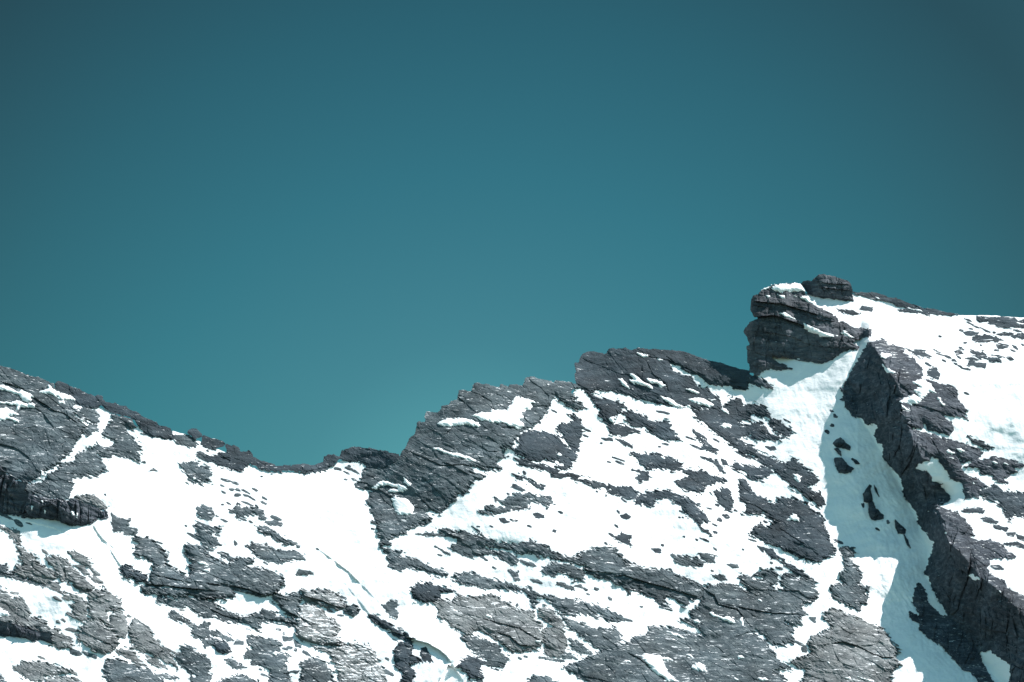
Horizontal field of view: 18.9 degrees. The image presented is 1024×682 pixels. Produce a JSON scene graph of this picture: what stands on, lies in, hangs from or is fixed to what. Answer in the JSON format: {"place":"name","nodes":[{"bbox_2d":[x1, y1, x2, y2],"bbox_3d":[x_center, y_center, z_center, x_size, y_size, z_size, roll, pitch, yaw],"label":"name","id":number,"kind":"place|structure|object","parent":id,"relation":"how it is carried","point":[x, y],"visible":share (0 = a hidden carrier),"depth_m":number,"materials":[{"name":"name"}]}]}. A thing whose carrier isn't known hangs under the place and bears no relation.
{"place":"outdoors","nodes":[
{"label":"outdoors","id":0,"kind":"place"},
{"bbox_2d":[0,293,1023,681],"bbox_3d":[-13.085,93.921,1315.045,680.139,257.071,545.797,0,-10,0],"label":"mountain","id":1,"kind":"structure","parent":0,"point":[328,515],"depth_m":1256.15,"materials":[{"name":"snow"}]},
{"bbox_2d":[0,525,21,544],"bbox_3d":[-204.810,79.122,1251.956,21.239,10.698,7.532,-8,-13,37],"label":"rock outcrop","id":2,"kind":"object","parent":1,"relation":"on","point":[14,534],"visible":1,"depth_m":1250.36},
{"bbox_2d":[0,563,48,587],"bbox_3d":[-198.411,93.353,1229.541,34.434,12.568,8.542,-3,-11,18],"label":"rock outcrop","id":3,"kind":"object","parent":1,"relation":"on","point":[4,572],"visible":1,"depth_m":1227.56,"materials":[{"name":"stone"}]},
{"bbox_2d":[12,545,56,586],"bbox_3d":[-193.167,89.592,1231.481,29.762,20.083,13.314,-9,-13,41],"label":"rock outcrop","id":4,"kind":"object","parent":1,"relation":"on","point":[32,569],"visible":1,"depth_m":1229.17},
{"bbox_2d":[0,586,73,649],"bbox_3d":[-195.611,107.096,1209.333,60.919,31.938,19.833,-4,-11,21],"label":"rock outcrop","id":5,"kind":"object","parent":1,"relation":"on","point":[17,611],"visible":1,"depth_m":1205.16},
{"bbox_2d":[0,622,51,643],"bbox_3d":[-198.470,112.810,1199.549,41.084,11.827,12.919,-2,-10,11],"label":"cliff band","id":6,"kind":"object","parent":5,"relation":"on","point":[12,630],"visible":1,"depth_m":1194.62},
{"bbox_2d":[12,659,75,681],"bbox_3d":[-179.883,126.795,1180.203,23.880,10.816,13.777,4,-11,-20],"label":"rock outcrop","id":7,"kind":"object","parent":1,"relation":"on","point":[36,671],"visible":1,"depth_m":1178.34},
{"bbox_2d":[0,366,91,482],"bbox_3d":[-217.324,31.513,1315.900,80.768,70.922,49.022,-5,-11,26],"label":"rock outcrop","id":8,"kind":"object","parent":1,"relation":"on","point":[42,427],"visible":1,"depth_m":1306.72,"materials":[{"name":"stone"}]},
{"bbox_2d":[0,466,108,525],"bbox_3d":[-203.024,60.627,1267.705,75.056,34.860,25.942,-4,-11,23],"label":"cliff band","id":9,"kind":"object","parent":1,"relation":"on","point":[16,499],"visible":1,"depth_m":1256.29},
{"bbox_2d":[68,493,107,510],"bbox_3d":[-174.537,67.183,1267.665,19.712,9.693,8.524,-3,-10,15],"label":"slab outcrop","id":10,"kind":"object","parent":9,"relation":"on","point":[93,500],"visible":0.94,"depth_m":1265.96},
{"bbox_2d":[45,674,81,681],"bbox_3d":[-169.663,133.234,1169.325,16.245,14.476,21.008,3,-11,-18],"label":"rock outcrop","id":11,"kind":"object","parent":1,"relation":"on","point":[59,679],"visible":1,"depth_m":1174.34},
{"bbox_2d":[25,441,109,499],"bbox_3d":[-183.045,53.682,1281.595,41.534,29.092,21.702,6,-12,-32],"label":"rock outcrop","id":12,"kind":"object","parent":1,"relation":"on","point":[58,483],"visible":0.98,"depth_m":1281.18,"materials":[{"name":"stone"}]},
{"bbox_2d":[45,554,94,593],"bbox_3d":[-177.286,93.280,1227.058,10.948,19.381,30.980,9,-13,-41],"label":"rock outcrop","id":13,"kind":"object","parent":1,"relation":"on","point":[64,569],"visible":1,"depth_m":1225.22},
{"bbox_2d":[62,590,87,622],"bbox_3d":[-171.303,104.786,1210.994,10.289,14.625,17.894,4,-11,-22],"label":"rock outcrop","id":14,"kind":"object","parent":1,"relation":"on","point":[79,608],"visible":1,"depth_m":1208.82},
{"bbox_2d":[67,548,93,567],"bbox_3d":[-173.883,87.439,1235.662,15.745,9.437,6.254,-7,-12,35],"label":"rock outcrop","id":15,"kind":"object","parent":1,"relation":"on","point":[81,559],"visible":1,"depth_m":1233.87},
{"bbox_2d":[76,407,99,424],"bbox_3d":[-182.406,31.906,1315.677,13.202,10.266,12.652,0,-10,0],"label":"rock outcrop","id":16,"kind":"object","parent":1,"relation":"on","point":[86,414],"visible":1,"depth_m":1314.01,"materials":[{"name":"stone"}]},
{"bbox_2d":[77,618,119,654],"bbox_3d":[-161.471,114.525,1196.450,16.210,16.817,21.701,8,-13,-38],"label":"rock outcrop","id":17,"kind":"object","parent":1,"relation":"on","point":[96,636],"visible":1,"depth_m":1193.93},
{"bbox_2d":[87,585,123,623],"bbox_3d":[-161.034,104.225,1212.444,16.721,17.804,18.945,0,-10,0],"label":"rock outcrop","id":18,"kind":"object","parent":1,"relation":"on","point":[101,603],"visible":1,"depth_m":1211.60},
{"bbox_2d":[55,381,175,439],"bbox_3d":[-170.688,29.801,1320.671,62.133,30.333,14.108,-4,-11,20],"label":"rubble band","id":19,"kind":"object","parent":1,"relation":"on","point":[150,428],"visible":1,"depth_m":1318.80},
{"bbox_2d":[108,610,128,638],"bbox_3d":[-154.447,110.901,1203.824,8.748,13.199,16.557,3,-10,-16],"label":"rock outcrop","id":20,"kind":"object","parent":1,"relation":"on","point":[117,624],"visible":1,"depth_m":1202.44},
{"bbox_2d":[110,512,130,532],"bbox_3d":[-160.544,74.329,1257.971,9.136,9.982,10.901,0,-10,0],"label":"rock outcrop","id":21,"kind":"object","parent":1,"relation":"on","point":[119,524],"visible":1,"depth_m":1256.29,"materials":[{"name":"stone"}]},
{"bbox_2d":[101,414,145,463],"bbox_3d":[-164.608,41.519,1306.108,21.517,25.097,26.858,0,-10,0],"label":"rock outcrop","id":22,"kind":"object","parent":1,"relation":"on","point":[120,436],"visible":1,"depth_m":1302.93,"materials":[{"name":"stone"}]},
{"bbox_2d":[115,646,146,665],"bbox_3d":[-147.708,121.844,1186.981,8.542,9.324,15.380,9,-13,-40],"label":"rock outcrop","id":23,"kind":"object","parent":1,"relation":"on","point":[129,654],"visible":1,"depth_m":1187.04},
{"bbox_2d":[101,657,163,681],"bbox_3d":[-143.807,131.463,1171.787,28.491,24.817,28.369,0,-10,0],"label":"rock outcrop","id":24,"kind":"object","parent":1,"relation":"on","point":[119,670],"visible":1,"depth_m":1176.77,"materials":[{"name":"stone"}]},
{"bbox_2d":[118,563,147,583],"bbox_3d":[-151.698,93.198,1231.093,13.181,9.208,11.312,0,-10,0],"label":"rock outcrop","id":25,"kind":"object","parent":1,"relation":"on","point":[127,571],"visible":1,"depth_m":1228.80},
{"bbox_2d":[128,617,177,669],"bbox_3d":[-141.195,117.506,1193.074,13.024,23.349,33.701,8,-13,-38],"label":"rock outcrop","id":26,"kind":"object","parent":1,"relation":"on","point":[143,640],"visible":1,"depth_m":1193.36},
{"bbox_2d":[156,595,184,607],"bbox_3d":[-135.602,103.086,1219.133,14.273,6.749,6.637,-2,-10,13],"label":"rock outcrop","id":27,"kind":"object","parent":1,"relation":"on","point":[170,602],"visible":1,"depth_m":1217.76,"materials":[{"name":"stone"}]},
{"bbox_2d":[174,434,197,447],"bbox_3d":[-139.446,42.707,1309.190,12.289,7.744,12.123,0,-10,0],"label":"rock outcrop","id":28,"kind":"object","parent":1,"relation":"on","point":[186,440],"visible":1,"depth_m":1306.17,"materials":[{"name":"stone"}]},
{"bbox_2d":[168,610,210,639],"bbox_3d":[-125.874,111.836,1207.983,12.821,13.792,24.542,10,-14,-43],"label":"rock outcrop","id":29,"kind":"object","parent":1,"relation":"on","point":[199,631],"visible":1,"depth_m":1205.16,"materials":[{"name":"stone"}]},
{"bbox_2d":[172,643,211,675],"bbox_3d":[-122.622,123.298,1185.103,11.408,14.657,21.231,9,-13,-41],"label":"rock outcrop","id":30,"kind":"object","parent":1,"relation":"on","point":[189,659],"visible":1,"depth_m":1183.83,"materials":[{"name":"stone"}]},
{"bbox_2d":[179,460,211,484],"bbox_3d":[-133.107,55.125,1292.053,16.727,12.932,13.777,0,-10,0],"label":"rock outcrop","id":31,"kind":"object","parent":1,"relation":"on","point":[194,472],"visible":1,"depth_m":1290.78,"materials":[{"name":"stone"}]},
{"bbox_2d":[175,596,220,617],"bbox_3d":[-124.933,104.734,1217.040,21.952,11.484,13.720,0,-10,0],"label":"rock outcrop","id":32,"kind":"object","parent":1,"relation":"on","point":[202,608],"visible":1,"depth_m":1216.28,"materials":[{"name":"stone"}]},
{"bbox_2d":[189,673,212,681],"bbox_3d":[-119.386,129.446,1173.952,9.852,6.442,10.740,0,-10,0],"label":"rock outcrop","id":33,"kind":"object","parent":1,"relation":"on","point":[205,678],"visible":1,"depth_m":1173.82,"materials":[{"name":"stone"}]},
{"bbox_2d":[196,504,214,520],"bbox_3d":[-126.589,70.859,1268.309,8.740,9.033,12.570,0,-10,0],"label":"rock outcrop","id":34,"kind":"object","parent":1,"relation":"on","point":[205,512],"visible":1,"depth_m":1266.63,"materials":[{"name":"stone"}]},
{"bbox_2d":[193,521,221,547],"bbox_3d":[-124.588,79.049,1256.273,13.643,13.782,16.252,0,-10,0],"label":"rock outcrop","id":35,"kind":"object","parent":1,"relation":"on","point":[204,532],"visible":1,"depth_m":1254.71,"materials":[{"name":"stone"}]},
{"bbox_2d":[131,532,285,600],"bbox_3d":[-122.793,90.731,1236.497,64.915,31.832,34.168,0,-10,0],"label":"rock outcrop","id":36,"kind":"object","parent":1,"relation":"on","point":[211,577],"visible":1,"depth_m":1229.83,"materials":[{"name":"stone"}]},
{"bbox_2d":[200,435,224,451],"bbox_3d":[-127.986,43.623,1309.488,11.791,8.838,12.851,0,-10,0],"label":"rock outcrop","id":37,"kind":"object","parent":1,"relation":"on","point":[210,443],"visible":1,"depth_m":1307.33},
{"bbox_2d":[199,625,233,640],"bbox_3d":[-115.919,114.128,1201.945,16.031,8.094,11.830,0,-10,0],"label":"rock outcrop","id":38,"kind":"object","parent":1,"relation":"on","point":[217,633],"visible":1,"depth_m":1200.29,"materials":[{"name":"stone"}]},
{"bbox_2d":[213,640,231,653],"bbox_3d":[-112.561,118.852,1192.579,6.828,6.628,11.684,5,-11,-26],"label":"boulder","id":39,"kind":"object","parent":1,"relation":"on","point":[222,647],"visible":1,"depth_m":1190.19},
{"bbox_2d":[216,673,258,681],"bbox_3d":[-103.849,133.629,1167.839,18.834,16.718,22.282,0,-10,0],"label":"rock outcrop","id":40,"kind":"object","parent":1,"relation":"on","point":[240,678],"visible":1,"depth_m":1174.27,"materials":[{"name":"stone"}]},
{"bbox_2d":[229,502,267,520],"bbox_3d":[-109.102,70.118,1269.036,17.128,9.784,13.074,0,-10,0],"label":"rock outcrop","id":41,"kind":"object","parent":1,"relation":"on","point":[239,511],"visible":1,"depth_m":1267.10,"materials":[{"name":"stone"}]},
{"bbox_2d":[211,604,295,630],"bbox_3d":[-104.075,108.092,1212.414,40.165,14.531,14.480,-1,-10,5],"label":"rock outcrop","id":42,"kind":"object","parent":1,"relation":"on","point":[254,619],"visible":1,"depth_m":1211.57,"materials":[{"name":"stone"}]},
{"bbox_2d":[203,444,326,475],"bbox_3d":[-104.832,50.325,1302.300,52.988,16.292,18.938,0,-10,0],"label":"rubble band","id":43,"kind":"object","parent":1,"relation":"on","point":[234,457],"visible":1,"depth_m":1298.02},
{"bbox_2d":[244,631,292,681],"bbox_3d":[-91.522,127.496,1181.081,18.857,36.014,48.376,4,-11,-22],"label":"rock outcrop","id":44,"kind":"object","parent":1,"relation":"on","point":[269,655],"visible":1,"depth_m":1188.67,"materials":[{"name":"stone"}]},
{"bbox_2d":[245,541,305,563],"bbox_3d":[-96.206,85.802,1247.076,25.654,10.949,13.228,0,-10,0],"label":"rock outcrop","id":45,"kind":"object","parent":1,"relation":"on","point":[266,552],"visible":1,"depth_m":1245.73,"materials":[{"name":"stone"}]},
{"bbox_2d":[257,525,300,547],"bbox_3d":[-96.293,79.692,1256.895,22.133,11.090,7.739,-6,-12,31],"label":"rock outcrop","id":46,"kind":"object","parent":1,"relation":"on","point":[274,534],"visible":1,"depth_m":1255.52,"materials":[{"name":"stone"}]},
{"bbox_2d":[269,591,301,618],"bbox_3d":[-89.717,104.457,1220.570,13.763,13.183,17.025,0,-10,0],"label":"rock outcrop","id":47,"kind":"object","parent":1,"relation":"on","point":[288,604],"visible":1,"depth_m":1219.54,"materials":[{"name":"stone"}]},
{"bbox_2d":[298,656,335,681],"bbox_3d":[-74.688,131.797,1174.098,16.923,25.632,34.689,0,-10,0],"label":"rock outcrop","id":48,"kind":"object","parent":1,"relation":"on","point":[315,670],"visible":1,"depth_m":1180.52,"materials":[{"name":"stone"}]},
{"bbox_2d":[294,603,345,645],"bbox_3d":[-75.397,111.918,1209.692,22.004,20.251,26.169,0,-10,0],"label":"rock outcrop","id":49,"kind":"object","parent":1,"relation":"on","point":[315,624],"visible":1,"depth_m":1205.37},
{"bbox_2d":[300,587,348,611],"bbox_3d":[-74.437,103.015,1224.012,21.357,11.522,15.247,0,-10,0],"label":"rock outcrop","id":50,"kind":"object","parent":1,"relation":"on","point":[327,598],"visible":1,"depth_m":1222.43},
{"bbox_2d":[310,639,387,681],"bbox_3d":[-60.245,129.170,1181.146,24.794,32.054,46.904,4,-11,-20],"label":"rock outcrop","id":51,"kind":"object","parent":1,"relation":"on","point":[357,662],"visible":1,"depth_m":1187.78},
{"bbox_2d":[343,603,360,616],"bbox_3d":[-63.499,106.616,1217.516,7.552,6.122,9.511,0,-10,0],"label":"boulder","id":52,"kind":"object","parent":1,"relation":"on","point":[352,610],"visible":1,"depth_m":1215.38,"materials":[{"name":"stone"}]},
{"bbox_2d":[322,446,398,470],"bbox_3d":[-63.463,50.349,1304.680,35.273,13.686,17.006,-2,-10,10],"label":"rock knoll","id":53,"kind":"structure","parent":1,"relation":"on","point":[369,457],"depth_m":1302.97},
{"bbox_2d":[367,613,408,640],"bbox_3d":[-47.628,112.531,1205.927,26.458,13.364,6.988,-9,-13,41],"label":"rock outcrop","id":54,"kind":"object","parent":1,"relation":"on","point":[377,620],"visible":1,"depth_m":1206.31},
{"bbox_2d":[381,598,398,618],"bbox_3d":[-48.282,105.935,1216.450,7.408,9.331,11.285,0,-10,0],"label":"rock outcrop","id":55,"kind":"object","parent":1,"relation":"on","point":[390,606],"visible":1,"depth_m":1216.81,"materials":[{"name":"stone"}]},
{"bbox_2d":[393,637,423,681],"bbox_3d":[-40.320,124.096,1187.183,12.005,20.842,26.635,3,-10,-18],"label":"rock outcrop","id":56,"kind":"object","parent":1,"relation":"on","point":[405,658],"visible":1,"depth_m":1185.94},
{"bbox_2d":[379,545,448,577],"bbox_3d":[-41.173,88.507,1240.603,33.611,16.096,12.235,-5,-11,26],"label":"rock outcrop","id":57,"kind":"object","parent":1,"relation":"on","point":[396,560],"visible":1,"depth_m":1239.47,"materials":[{"name":"stone"}]},
{"bbox_2d":[410,581,457,603],"bbox_3d":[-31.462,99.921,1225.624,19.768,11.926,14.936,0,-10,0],"label":"rock outcrop","id":58,"kind":"object","parent":1,"relation":"on","point":[426,592],"visible":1,"depth_m":1223.49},
{"bbox_2d":[435,527,495,559],"bbox_3d":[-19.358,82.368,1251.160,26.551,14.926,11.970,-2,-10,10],"label":"rock outcrop","id":59,"kind":"object","parent":1,"relation":"on","point":[469,545],"visible":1,"depth_m":1249.12,"materials":[{"name":"stone"}]},
{"bbox_2d":[354,376,587,545],"bbox_3d":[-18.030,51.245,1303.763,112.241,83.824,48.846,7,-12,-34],"label":"ridge crag","id":60,"kind":"structure","parent":1,"relation":"on","point":[480,426],"depth_m":1294.77,"materials":[{"name":"stone"}]},
{"bbox_2d":[456,655,486,681],"bbox_3d":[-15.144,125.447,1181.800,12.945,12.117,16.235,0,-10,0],"label":"rock outcrop","id":61,"kind":"object","parent":1,"relation":"on","point":[469,665],"visible":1,"depth_m":1178.64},
{"bbox_2d":[460,634,510,669],"bbox_3d":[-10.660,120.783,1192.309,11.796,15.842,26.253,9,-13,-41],"label":"rock outcrop","id":62,"kind":"object","parent":1,"relation":"on","point":[489,651],"visible":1,"depth_m":1189.66,"materials":[{"name":"stone"}]},
{"bbox_2d":[451,571,520,593],"bbox_3d":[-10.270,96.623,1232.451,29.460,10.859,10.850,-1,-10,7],"label":"rock outcrop","id":63,"kind":"object","parent":1,"relation":"on","point":[474,578],"visible":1,"depth_m":1231.24,"materials":[{"name":"stone"}]},
{"bbox_2d":[432,593,544,653],"bbox_3d":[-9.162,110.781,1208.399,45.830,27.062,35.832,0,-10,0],"label":"rock outcrop","id":64,"kind":"object","parent":1,"relation":"on","point":[510,627],"visible":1,"depth_m":1207.67,"materials":[{"name":"stone"}]},
{"bbox_2d":[478,492,530,516],"bbox_3d":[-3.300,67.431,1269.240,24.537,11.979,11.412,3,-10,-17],"label":"rock outcrop","id":65,"kind":"object","parent":1,"relation":"on","point":[518,501],"visible":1,"depth_m":1268.22,"materials":[{"name":"stone"}]},
{"bbox_2d":[490,549,519,565],"bbox_3d":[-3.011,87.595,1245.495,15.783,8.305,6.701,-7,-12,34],"label":"rock outcrop","id":66,"kind":"object","parent":1,"relation":"on","point":[509,558],"visible":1,"depth_m":1243.69,"materials":[{"name":"stone"}]},
{"bbox_2d":[511,472,545,489],"bbox_3d":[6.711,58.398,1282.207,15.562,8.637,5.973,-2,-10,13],"label":"rock outcrop","id":67,"kind":"object","parent":1,"relation":"on","point":[535,484],"visible":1,"depth_m":1280.95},
{"bbox_2d":[513,457,560,474],"bbox_3d":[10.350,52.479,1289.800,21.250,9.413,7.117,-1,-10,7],"label":"rock outcrop","id":68,"kind":"object","parent":1,"relation":"on","point":[532,465],"visible":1,"depth_m":1288.68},
{"bbox_2d":[523,492,555,506],"bbox_3d":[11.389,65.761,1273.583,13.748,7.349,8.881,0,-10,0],"label":"rock outcrop","id":69,"kind":"object","parent":1,"relation":"on","point":[541,499],"visible":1,"depth_m":1273.13,"materials":[{"name":"stone"}]},
{"bbox_2d":[527,675,557,681],"bbox_3d":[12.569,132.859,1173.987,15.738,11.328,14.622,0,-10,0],"label":"rock outcrop","id":70,"kind":"object","parent":1,"relation":"on","point":[537,678],"visible":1,"depth_m":1177.24,"materials":[{"name":"stone"}]},
{"bbox_2d":[512,428,577,469],"bbox_3d":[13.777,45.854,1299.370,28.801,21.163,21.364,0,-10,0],"label":"rock outcrop","id":71,"kind":"object","parent":1,"relation":"on","point":[536,446],"visible":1,"depth_m":1297.52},
{"bbox_2d":[537,604,569,658],"bbox_3d":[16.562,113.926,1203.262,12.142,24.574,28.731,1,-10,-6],"label":"rock outcrop","id":72,"kind":"object","parent":1,"relation":"on","point":[555,642],"visible":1,"depth_m":1197.60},
{"bbox_2d":[541,561,585,582],"bbox_3d":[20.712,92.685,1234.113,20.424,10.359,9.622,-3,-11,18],"label":"rock outcrop","id":73,"kind":"object","parent":1,"relation":"on","point":[552,569],"visible":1,"depth_m":1232.58,"materials":[{"name":"stone"}]},
{"bbox_2d":[518,585,619,621],"bbox_3d":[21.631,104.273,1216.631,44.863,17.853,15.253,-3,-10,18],"label":"rock outcrop","id":74,"kind":"object","parent":1,"relation":"on","point":[567,606],"visible":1,"depth_m":1214.02,"materials":[{"name":"stone"}]},
{"bbox_2d":[555,413,585,452],"bbox_3d":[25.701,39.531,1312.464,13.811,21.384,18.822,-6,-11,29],"label":"rock outcrop","id":75,"kind":"object","parent":1,"relation":"on","point":[571,432],"visible":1,"depth_m":1311.58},
{"bbox_2d":[568,637,591,654],"bbox_3d":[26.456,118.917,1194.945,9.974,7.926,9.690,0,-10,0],"label":"stone","id":76,"kind":"object","parent":1,"relation":"on","point":[577,646],"visible":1,"depth_m":1194.10,"materials":[{"name":"stone"}]},
{"bbox_2d":[559,613,622,649],"bbox_3d":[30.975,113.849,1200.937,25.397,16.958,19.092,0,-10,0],"label":"rock outcrop","id":77,"kind":"object","parent":1,"relation":"on","point":[600,638],"visible":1,"depth_m":1200.18,"materials":[{"name":"stone"}]},
{"bbox_2d":[574,476,616,490],"bbox_3d":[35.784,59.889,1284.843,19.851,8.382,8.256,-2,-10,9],"label":"rock outcrop","id":78,"kind":"object","parent":1,"relation":"on","point":[595,484],"visible":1,"depth_m":1283.70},
{"bbox_2d":[488,538,704,610],"bbox_3d":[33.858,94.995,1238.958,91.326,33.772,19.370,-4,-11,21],"label":"slab outcrop","id":79,"kind":"object","parent":1,"relation":"on","point":[661,585],"visible":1,"depth_m":1231.55,"materials":[{"name":"stone"}]},
{"bbox_2d":[585,391,627,431],"bbox_3d":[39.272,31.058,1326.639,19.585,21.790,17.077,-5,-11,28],"label":"rock outcrop","id":80,"kind":"object","parent":1,"relation":"on","point":[609,409],"visible":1,"depth_m":1325.48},
{"bbox_2d":[605,485,638,500],"bbox_3d":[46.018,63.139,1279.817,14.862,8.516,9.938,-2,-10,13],"label":"rock outcrop","id":81,"kind":"object","parent":1,"relation":"on","point":[628,493],"visible":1,"depth_m":1278.66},
{"bbox_2d":[608,423,640,437],"bbox_3d":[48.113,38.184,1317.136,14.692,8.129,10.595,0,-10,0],"label":"rock outcrop","id":82,"kind":"object","parent":1,"relation":"on","point":[618,429],"visible":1,"depth_m":1315.75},
{"bbox_2d":[621,409,681,441],"bbox_3d":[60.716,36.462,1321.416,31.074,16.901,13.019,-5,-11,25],"label":"rock outcrop","id":83,"kind":"object","parent":1,"relation":"on","point":[662,430],"visible":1,"depth_m":1319.60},
{"bbox_2d":[630,451,684,472],"bbox_3d":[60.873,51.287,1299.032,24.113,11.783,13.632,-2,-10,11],"label":"rock outcrop","id":84,"kind":"object","parent":1,"relation":"on","point":[656,460],"visible":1,"depth_m":1297.73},
{"bbox_2d":[635,488,708,524],"bbox_3d":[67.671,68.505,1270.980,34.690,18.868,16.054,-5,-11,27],"label":"rock outcrop","id":85,"kind":"object","parent":1,"relation":"on","point":[648,498],"visible":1,"depth_m":1271.24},
{"bbox_2d":[574,347,773,408],"bbox_3d":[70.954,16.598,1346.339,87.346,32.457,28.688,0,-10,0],"label":"ridge crag","id":86,"kind":"structure","parent":1,"relation":"on","point":[650,375],"depth_m":1344.40,"materials":[{"name":"stone"}]},
{"bbox_2d":[670,553,704,568],"bbox_3d":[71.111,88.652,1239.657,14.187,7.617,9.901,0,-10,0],"label":"rock outcrop","id":87,"kind":"object","parent":1,"relation":"on","point":[686,560],"visible":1,"depth_m":1239.19,"materials":[{"name":"stone"}]},
{"bbox_2d":[561,567,819,681],"bbox_3d":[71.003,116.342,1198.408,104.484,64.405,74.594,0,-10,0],"label":"bedrock mass","id":88,"kind":"object","parent":1,"relation":"on","point":[727,644],"visible":1,"depth_m":1196.74,"materials":[{"name":"stone"}]},
{"bbox_2d":[674,468,727,492],"bbox_3d":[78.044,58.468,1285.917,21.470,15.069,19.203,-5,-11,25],"label":"rock outcrop","id":89,"kind":"object","parent":1,"relation":"on","point":[696,481],"visible":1,"depth_m":1285.53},
{"bbox_2d":[692,428,717,453],"bbox_3d":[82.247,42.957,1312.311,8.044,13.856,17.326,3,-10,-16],"label":"rock outcrop","id":90,"kind":"object","parent":1,"relation":"on","point":[706,445],"visible":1,"depth_m":1309.69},
{"bbox_2d":[710,486,733,511],"bbox_3d":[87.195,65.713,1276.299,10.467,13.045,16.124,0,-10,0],"label":"rock outcrop","id":91,"kind":"object","parent":1,"relation":"on","point":[724,499],"visible":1,"depth_m":1275.55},
{"bbox_2d":[729,460,773,480],"bbox_3d":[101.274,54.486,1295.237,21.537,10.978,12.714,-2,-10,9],"label":"rock outcrop","id":92,"kind":"object","parent":1,"relation":"on","point":[755,473],"visible":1,"depth_m":1293.90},
{"bbox_2d":[692,396,825,508],"bbox_3d":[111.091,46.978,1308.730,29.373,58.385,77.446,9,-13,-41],"label":"rock band","id":93,"kind":"object","parent":1,"relation":"on","point":[728,427],"visible":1,"depth_m":1317.00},
{"bbox_2d":[768,418,793,438],"bbox_3d":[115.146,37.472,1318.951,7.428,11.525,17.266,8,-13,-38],"label":"rock outcrop","id":94,"kind":"object","parent":1,"relation":"on","point":[778,427],"visible":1,"depth_m":1317.93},
{"bbox_2d":[738,478,836,562],"bbox_3d":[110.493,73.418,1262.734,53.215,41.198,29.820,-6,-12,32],"label":"slab outcrop","id":95,"kind":"object","parent":1,"relation":"on","point":[797,527],"visible":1,"depth_m":1257.05,"materials":[{"name":"stone"}]},
{"bbox_2d":[778,557,809,577],"bbox_3d":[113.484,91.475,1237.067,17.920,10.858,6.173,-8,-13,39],"label":"rock outcrop","id":96,"kind":"object","parent":1,"relation":"on","point":[795,570],"visible":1,"depth_m":1235.52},
{"bbox_2d":[744,282,871,375],"bbox_3d":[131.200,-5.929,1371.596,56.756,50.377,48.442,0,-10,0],"label":"summit cliff","id":97,"kind":"structure","parent":1,"relation":"on","point":[792,321],"depth_m":1353.74,"materials":[{"name":"stone"}]},
{"bbox_2d":[801,273,853,300],"bbox_3d":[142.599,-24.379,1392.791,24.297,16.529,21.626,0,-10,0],"label":"summit block","id":98,"kind":"structure","parent":1,"relation":"on","point":[823,285],"depth_m":1383.47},
{"bbox_2d":[834,457,853,473],"bbox_3d":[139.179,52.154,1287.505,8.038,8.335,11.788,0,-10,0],"label":"rock island","id":99,"kind":"object","parent":1,"relation":"on","point":[842,466],"visible":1,"depth_m":1283.92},
{"bbox_2d":[789,607,902,681],"bbox_3d":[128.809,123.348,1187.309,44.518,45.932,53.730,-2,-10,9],"label":"rock block","id":100,"kind":"object","parent":1,"relation":"on","point":[845,647],"visible":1,"depth_m":1189.69,"materials":[{"name":"stone"}]},
{"bbox_2d":[829,546,869,612],"bbox_3d":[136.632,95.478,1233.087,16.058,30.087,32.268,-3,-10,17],"label":"rock outcrop","id":101,"kind":"object","parent":1,"relation":"on","point":[850,590],"visible":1,"depth_m":1227.31,"materials":[{"name":"stone"}]},
{"bbox_2d":[868,501,883,520],"bbox_3d":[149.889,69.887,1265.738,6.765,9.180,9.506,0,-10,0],"label":"rock island","id":102,"kind":"object","parent":1,"relation":"on","point":[875,514],"visible":1,"depth_m":1262.37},
{"bbox_2d":[840,338,968,435],"bbox_3d":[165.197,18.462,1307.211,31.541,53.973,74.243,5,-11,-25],"label":"rock buttress","id":103,"kind":"object","parent":1,"relation":"on","point":[885,383],"visible":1,"depth_m":1297.12,"materials":[{"name":"stone"}]},
{"bbox_2d":[853,292,958,315],"bbox_3d":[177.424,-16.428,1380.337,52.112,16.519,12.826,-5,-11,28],"label":"rock rib","id":104,"kind":"object","parent":1,"relation":"on","point":[909,307],"visible":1,"depth_m":1379.27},
{"bbox_2d":[873,420,1023,516],"bbox_3d":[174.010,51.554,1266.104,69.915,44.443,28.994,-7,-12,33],"label":"rock buttress","id":105,"kind":"object","parent":1,"relation":"on","point":[907,449],"visible":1,"depth_m":1262.42,"materials":[{"name":"stone"}]},
{"bbox_2d":[909,507,1023,681],"bbox_3d":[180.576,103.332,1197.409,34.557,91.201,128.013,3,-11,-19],"label":"rock buttress","id":106,"kind":"object","parent":1,"relation":"on","point":[982,606],"visible":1,"depth_m":1201.13,"materials":[{"name":"stone"}]},
{"bbox_2d":[967,435,994,450],"bbox_3d":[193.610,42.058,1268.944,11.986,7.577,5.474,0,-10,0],"label":"rock","id":107,"kind":"object","parent":1,"relation":"on","point":[982,444],"visible":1,"depth_m":1267.49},
{"bbox_2d":[970,349,1001,362],"bbox_3d":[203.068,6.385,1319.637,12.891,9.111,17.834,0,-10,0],"label":"rock","id":108,"kind":"object","parent":1,"relation":"on","point":[978,354],"visible":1,"depth_m":1315.40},
{"bbox_2d":[972,334,1003,341],"bbox_3d":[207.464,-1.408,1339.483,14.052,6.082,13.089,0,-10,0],"label":"rock","id":109,"kind":"object","parent":1,"relation":"on","point":[982,338],"visible":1,"depth_m":1339.05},
{"bbox_2d":[976,316,1023,328],"bbox_3d":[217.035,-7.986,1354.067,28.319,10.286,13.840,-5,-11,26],"label":"rock outcrop","id":110,"kind":"object","parent":1,"relation":"on","point":[1003,322],"visible":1,"depth_m":1352.12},
{"bbox_2d":[978,484,1023,521],"bbox_3d":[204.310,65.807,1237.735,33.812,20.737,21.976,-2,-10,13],"label":"slab outcrop","id":111,"kind":"object","parent":1,"relation":"on","point":[1011,503],"visible":1,"depth_m":1241.32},
{"bbox_2d":[0,0,1023,471],"label":"sky","id":112,"kind":"structure","parent":0,"point":[284,232],"materials":[{"name":"teal"}]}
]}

